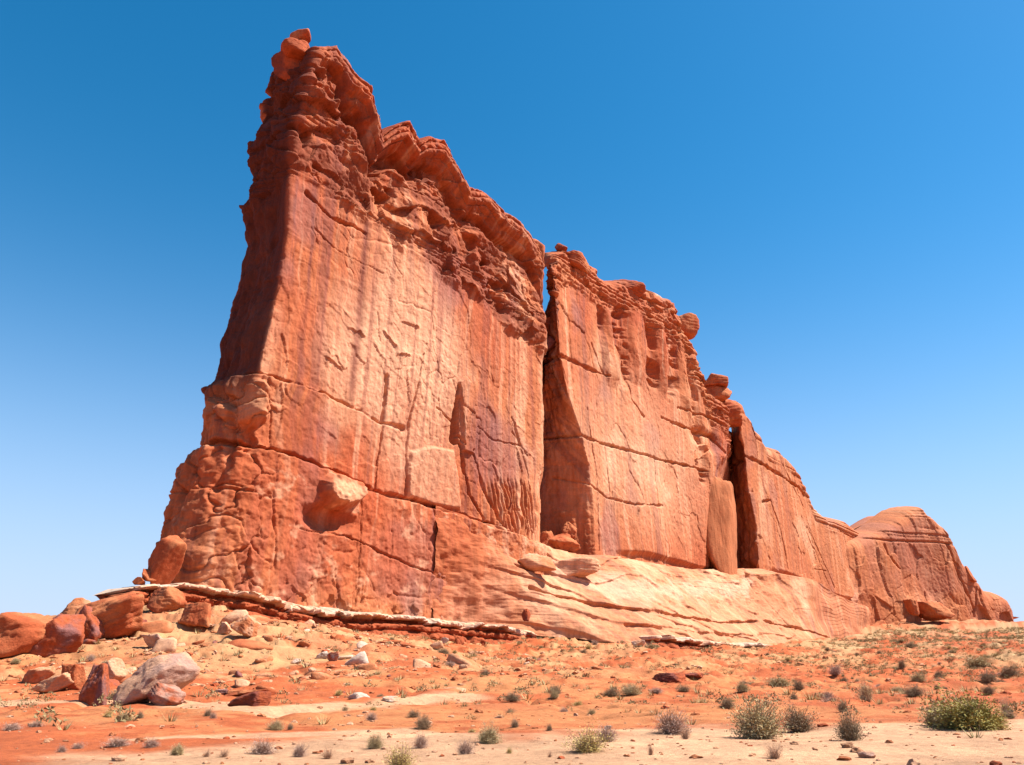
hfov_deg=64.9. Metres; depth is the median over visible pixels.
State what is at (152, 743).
desert shrub
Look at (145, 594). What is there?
boulder
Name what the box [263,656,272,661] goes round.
loose rock
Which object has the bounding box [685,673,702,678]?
boulder
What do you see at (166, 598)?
boulder
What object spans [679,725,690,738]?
desert shrub
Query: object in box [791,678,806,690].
desert shrub
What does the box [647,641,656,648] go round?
desert shrub
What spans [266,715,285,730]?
desert shrub
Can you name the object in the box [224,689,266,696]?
boulder
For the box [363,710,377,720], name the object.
desert shrub
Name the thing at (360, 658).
loose rock
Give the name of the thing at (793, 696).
desert shrub
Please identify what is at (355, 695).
loose rock
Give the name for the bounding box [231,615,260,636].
boulder
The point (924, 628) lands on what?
dry grass
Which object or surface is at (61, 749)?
desert shrub
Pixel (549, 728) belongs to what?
desert shrub
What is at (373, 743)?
desert shrub
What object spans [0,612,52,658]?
boulder
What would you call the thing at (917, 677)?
desert shrub
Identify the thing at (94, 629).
boulder
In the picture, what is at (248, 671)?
loose rock
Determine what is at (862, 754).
boulder
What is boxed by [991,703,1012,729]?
desert shrub
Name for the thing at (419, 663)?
loose rock
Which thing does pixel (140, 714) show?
desert shrub
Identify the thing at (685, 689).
desert shrub
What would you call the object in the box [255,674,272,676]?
loose rock
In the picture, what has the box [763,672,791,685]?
desert shrub
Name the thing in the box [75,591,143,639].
boulder
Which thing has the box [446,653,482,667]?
loose rock
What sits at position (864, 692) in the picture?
desert shrub
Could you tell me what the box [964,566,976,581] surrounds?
rock outcrop
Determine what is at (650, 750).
desert shrub
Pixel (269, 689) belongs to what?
loose rock
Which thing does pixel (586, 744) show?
desert shrub
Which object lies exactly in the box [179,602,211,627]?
boulder
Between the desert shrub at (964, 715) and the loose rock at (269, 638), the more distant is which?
the loose rock at (269, 638)
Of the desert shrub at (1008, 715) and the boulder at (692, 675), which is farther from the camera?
the boulder at (692, 675)
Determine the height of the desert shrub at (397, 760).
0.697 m
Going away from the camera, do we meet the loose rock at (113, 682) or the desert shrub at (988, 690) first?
the desert shrub at (988, 690)
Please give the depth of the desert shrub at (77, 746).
19.72 m
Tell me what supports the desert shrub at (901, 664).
on the ground at (986, 748)
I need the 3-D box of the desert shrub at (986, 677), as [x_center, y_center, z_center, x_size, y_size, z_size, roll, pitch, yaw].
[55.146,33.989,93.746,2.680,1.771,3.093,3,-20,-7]
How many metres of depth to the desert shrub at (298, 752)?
18.43 m
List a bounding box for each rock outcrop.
[903,599,919,615]
[917,601,954,620]
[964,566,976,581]
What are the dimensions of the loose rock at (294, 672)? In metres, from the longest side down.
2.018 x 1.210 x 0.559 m
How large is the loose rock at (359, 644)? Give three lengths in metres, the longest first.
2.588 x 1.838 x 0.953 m
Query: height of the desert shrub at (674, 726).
1.028 m
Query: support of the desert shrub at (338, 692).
on the ground at (986, 748)
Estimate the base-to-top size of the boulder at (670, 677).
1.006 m
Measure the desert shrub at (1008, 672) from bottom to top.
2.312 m
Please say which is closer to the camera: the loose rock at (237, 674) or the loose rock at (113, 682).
the loose rock at (113, 682)
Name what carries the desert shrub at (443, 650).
on the ground at (986, 748)
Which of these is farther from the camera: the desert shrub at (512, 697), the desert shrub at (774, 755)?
the desert shrub at (512, 697)
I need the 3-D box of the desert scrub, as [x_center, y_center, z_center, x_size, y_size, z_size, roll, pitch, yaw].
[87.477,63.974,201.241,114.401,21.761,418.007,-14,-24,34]
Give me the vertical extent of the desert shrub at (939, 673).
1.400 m
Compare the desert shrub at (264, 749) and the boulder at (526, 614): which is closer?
the desert shrub at (264, 749)
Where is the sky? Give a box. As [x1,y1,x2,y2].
[0,0,1023,621]
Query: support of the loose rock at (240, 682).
on the ground at (986, 748)
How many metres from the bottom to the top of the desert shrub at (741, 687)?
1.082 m
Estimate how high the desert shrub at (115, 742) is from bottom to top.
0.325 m
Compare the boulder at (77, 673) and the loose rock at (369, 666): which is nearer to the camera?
the boulder at (77, 673)
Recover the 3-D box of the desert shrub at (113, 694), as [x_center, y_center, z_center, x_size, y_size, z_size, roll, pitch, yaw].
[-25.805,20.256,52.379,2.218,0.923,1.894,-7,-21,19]
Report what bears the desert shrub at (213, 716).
on the ground at (986, 748)
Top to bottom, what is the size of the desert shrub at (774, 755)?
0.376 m
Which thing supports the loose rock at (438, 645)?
on the ground at (986, 748)
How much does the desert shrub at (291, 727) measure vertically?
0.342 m
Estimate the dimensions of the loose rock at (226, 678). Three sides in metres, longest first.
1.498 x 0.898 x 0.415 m
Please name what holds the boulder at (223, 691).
on the ground at (986, 748)
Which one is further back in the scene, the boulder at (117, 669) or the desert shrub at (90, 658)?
the desert shrub at (90, 658)
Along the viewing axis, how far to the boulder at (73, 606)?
108.30 m
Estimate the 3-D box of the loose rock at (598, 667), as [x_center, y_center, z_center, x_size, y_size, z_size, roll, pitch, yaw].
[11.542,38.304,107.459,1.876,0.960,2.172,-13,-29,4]
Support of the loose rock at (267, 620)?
on the ground at (986, 748)
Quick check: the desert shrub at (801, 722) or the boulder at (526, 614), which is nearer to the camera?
the desert shrub at (801, 722)
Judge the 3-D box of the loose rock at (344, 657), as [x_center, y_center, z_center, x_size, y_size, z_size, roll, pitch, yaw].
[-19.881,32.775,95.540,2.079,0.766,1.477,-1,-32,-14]
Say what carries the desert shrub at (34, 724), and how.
on the ground at (986, 748)
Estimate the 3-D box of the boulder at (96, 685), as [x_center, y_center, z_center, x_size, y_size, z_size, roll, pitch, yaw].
[-25.423,18.745,49.815,1.783,2.663,1.547,-3,-20,9]
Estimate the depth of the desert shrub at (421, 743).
20.36 m
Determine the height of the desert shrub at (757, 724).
1.431 m
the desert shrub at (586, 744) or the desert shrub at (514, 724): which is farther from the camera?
the desert shrub at (514, 724)
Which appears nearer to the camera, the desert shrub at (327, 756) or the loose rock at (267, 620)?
the desert shrub at (327, 756)
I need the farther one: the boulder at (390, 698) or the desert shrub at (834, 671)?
the desert shrub at (834, 671)
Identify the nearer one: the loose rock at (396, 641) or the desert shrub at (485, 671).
the desert shrub at (485, 671)
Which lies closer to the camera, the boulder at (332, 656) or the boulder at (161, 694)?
the boulder at (161, 694)
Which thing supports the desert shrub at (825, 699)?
on the ground at (986, 748)
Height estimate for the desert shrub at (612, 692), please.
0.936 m
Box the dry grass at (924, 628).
[0,607,1023,737]
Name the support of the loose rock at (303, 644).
on the ground at (986, 748)
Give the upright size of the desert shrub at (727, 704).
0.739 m
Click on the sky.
(833, 190)
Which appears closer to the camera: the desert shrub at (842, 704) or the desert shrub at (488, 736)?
the desert shrub at (488, 736)
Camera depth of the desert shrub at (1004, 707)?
38.48 m
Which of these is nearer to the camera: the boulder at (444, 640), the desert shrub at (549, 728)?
the desert shrub at (549, 728)
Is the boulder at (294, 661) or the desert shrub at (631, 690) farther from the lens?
the boulder at (294, 661)
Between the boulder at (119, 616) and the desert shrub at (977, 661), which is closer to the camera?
the boulder at (119, 616)
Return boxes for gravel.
[0,605,1023,764]
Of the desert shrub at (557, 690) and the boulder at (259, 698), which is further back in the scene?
the desert shrub at (557, 690)
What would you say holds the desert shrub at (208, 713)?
on the ground at (986, 748)
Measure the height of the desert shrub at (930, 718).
1.023 m
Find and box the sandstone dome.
[846,506,1018,625]
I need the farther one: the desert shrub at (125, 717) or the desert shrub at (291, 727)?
the desert shrub at (125, 717)
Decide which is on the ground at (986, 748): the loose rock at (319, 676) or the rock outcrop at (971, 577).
the loose rock at (319, 676)
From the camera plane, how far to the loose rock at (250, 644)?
96.59 m
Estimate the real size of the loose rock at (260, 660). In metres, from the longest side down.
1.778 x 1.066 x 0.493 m
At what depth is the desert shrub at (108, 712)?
35.41 m
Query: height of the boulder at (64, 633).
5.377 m
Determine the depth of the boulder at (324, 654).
95.55 m
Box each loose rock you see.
[83,639,96,643]
[109,679,119,686]
[129,620,173,637]
[151,637,176,651]
[192,639,204,644]
[216,677,231,680]
[220,610,247,623]
[228,639,272,649]
[228,668,253,674]
[234,671,241,676]
[234,679,249,686]
[255,658,266,661]
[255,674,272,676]
[255,685,285,695]
[261,619,278,622]
[262,635,272,641]
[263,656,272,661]
[287,670,298,674]
[298,641,309,646]
[305,619,314,623]
[310,672,331,679]
[337,655,352,659]
[345,651,368,664]
[348,692,369,699]
[354,663,377,670]
[356,641,366,647]
[384,640,402,643]
[399,642,414,647]
[413,659,430,667]
[430,641,443,648]
[441,686,465,691]
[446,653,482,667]
[459,664,467,668]
[591,666,604,669]
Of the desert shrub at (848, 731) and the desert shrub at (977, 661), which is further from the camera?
the desert shrub at (977, 661)
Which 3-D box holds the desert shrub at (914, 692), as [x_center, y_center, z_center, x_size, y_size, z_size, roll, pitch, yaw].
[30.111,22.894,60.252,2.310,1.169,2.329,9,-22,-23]
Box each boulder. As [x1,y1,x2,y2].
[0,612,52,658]
[21,666,55,682]
[29,613,85,656]
[32,672,73,692]
[60,598,90,614]
[61,664,85,690]
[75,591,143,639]
[78,663,109,706]
[79,605,104,641]
[106,657,127,681]
[108,590,148,597]
[112,651,199,705]
[141,633,161,647]
[146,586,186,612]
[147,682,185,705]
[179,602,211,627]
[213,689,227,694]
[217,622,232,634]
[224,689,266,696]
[227,691,271,706]
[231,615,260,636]
[291,658,300,663]
[316,651,327,658]
[327,652,338,660]
[382,696,398,701]
[441,637,448,643]
[521,609,530,620]
[631,640,644,645]
[652,673,685,682]
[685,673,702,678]
[857,751,875,757]
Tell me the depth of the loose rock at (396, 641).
141.45 m
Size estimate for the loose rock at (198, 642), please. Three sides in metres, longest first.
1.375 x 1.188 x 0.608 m
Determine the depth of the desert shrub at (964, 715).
26.02 m
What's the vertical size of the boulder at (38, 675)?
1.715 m
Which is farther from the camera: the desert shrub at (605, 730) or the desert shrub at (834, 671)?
the desert shrub at (834, 671)
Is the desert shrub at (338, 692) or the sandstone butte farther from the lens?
the sandstone butte
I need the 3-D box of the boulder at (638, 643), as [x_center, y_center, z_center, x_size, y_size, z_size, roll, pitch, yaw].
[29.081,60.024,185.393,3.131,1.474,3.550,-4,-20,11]
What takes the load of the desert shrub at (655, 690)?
on the ground at (986, 748)
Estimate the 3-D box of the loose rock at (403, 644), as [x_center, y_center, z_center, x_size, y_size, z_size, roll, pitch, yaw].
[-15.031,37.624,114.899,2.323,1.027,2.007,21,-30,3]
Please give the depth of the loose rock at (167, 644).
91.75 m
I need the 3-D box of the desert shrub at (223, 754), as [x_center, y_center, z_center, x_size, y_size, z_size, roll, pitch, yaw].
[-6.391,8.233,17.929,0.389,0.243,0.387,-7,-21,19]
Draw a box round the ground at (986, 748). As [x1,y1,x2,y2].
[0,605,1023,764]
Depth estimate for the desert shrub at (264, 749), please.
19.06 m
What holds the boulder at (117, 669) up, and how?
on the ground at (986, 748)
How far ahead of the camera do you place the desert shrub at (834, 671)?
131.85 m
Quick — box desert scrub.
[0,623,1023,726]
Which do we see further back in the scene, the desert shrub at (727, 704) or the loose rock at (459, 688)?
the loose rock at (459, 688)
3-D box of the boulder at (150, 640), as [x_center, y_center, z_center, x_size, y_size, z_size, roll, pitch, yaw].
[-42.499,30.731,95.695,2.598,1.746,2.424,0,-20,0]
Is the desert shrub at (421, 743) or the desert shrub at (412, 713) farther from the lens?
the desert shrub at (412, 713)
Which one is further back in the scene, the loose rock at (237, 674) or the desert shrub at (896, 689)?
the desert shrub at (896, 689)
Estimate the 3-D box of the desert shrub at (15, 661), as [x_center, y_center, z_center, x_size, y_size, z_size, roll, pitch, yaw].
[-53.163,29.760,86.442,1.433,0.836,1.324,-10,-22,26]
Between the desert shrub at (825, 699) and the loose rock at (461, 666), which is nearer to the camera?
the desert shrub at (825, 699)
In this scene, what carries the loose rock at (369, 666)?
on the ground at (986, 748)
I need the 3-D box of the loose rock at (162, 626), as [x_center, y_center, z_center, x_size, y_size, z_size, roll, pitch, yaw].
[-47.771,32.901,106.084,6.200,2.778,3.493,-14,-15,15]
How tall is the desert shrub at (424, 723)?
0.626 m
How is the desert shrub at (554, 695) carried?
on the ground at (986, 748)
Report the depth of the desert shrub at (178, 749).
18.27 m
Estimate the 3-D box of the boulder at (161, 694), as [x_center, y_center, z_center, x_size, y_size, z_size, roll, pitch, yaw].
[-20.189,18.208,47.236,2.186,1.512,2.225,0,-20,0]
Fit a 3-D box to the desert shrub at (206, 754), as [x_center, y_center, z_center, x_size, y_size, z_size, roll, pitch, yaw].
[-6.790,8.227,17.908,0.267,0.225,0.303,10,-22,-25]
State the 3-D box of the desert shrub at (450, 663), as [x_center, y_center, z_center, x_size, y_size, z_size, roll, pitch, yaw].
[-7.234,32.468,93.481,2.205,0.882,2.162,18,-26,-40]
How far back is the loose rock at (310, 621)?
145.02 m
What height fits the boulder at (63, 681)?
1.625 m
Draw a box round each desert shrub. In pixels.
[0,721,24,730]
[8,657,21,663]
[27,719,46,726]
[56,744,69,752]
[70,742,87,748]
[85,652,95,660]
[95,736,137,746]
[102,709,113,716]
[107,689,116,699]
[113,710,138,721]
[136,710,144,718]
[140,737,162,747]
[169,743,186,755]
[202,708,214,715]
[203,748,210,756]
[209,711,218,718]
[216,748,229,756]
[243,733,282,754]
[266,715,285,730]
[286,723,294,729]
[291,741,308,756]
[319,746,334,758]
[334,687,342,695]
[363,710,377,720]
[365,731,385,748]
[381,734,420,764]
[406,709,418,716]
[411,731,429,747]
[413,713,433,729]
[438,647,449,653]
[446,660,456,665]
[454,736,476,754]
[474,719,505,743]
[478,667,489,674]
[500,690,522,701]
[510,717,518,727]
[545,723,551,730]
[546,684,562,693]
[549,687,559,698]
[561,718,617,752]
[587,708,595,714]
[597,721,618,741]
[601,687,618,696]
[618,681,644,694]
[644,706,697,734]
[646,686,663,692]
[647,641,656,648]
[647,741,653,754]
[675,684,692,691]
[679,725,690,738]
[719,695,736,707]
[724,689,798,739]
[734,681,749,691]
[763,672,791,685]
[763,741,784,758]
[778,697,819,732]
[788,693,799,699]
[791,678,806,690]
[817,693,835,701]
[822,690,834,697]
[827,661,843,674]
[829,706,868,740]
[835,697,849,711]
[850,678,875,702]
[888,686,902,691]
[897,658,908,668]
[899,682,927,696]
[901,641,918,647]
[905,671,931,681]
[916,682,1012,730]
[917,701,950,727]
[934,669,942,676]
[960,656,990,666]
[978,670,999,682]
[980,683,996,693]
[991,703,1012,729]
[997,692,1014,711]
[998,662,1023,675]
[1001,709,1017,718]
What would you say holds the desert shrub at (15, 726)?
on the ground at (986, 748)
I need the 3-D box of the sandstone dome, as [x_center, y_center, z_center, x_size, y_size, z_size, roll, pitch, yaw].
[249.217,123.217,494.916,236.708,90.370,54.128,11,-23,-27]
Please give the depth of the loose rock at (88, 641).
98.47 m
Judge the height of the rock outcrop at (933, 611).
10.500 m
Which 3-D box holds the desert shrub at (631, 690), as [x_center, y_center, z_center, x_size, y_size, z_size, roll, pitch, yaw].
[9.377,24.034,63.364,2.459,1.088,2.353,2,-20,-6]
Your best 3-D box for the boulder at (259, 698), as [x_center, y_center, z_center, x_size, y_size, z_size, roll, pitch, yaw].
[-14.459,17.456,44.427,1.937,0.829,1.771,0,-20,0]
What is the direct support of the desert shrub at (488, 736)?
on the ground at (986, 748)
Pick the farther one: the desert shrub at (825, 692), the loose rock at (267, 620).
the loose rock at (267, 620)
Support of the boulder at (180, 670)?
on the ground at (986, 748)
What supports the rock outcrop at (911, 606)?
on the ground at (986, 748)
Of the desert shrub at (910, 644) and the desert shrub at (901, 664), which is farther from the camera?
the desert shrub at (910, 644)
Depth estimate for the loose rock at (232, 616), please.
113.66 m
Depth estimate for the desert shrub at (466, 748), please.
18.57 m
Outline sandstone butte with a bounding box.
[92,28,870,649]
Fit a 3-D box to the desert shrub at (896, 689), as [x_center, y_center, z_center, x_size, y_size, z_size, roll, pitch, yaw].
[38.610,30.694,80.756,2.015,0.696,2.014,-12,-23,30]
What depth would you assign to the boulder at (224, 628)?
105.54 m
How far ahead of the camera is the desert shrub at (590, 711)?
40.49 m

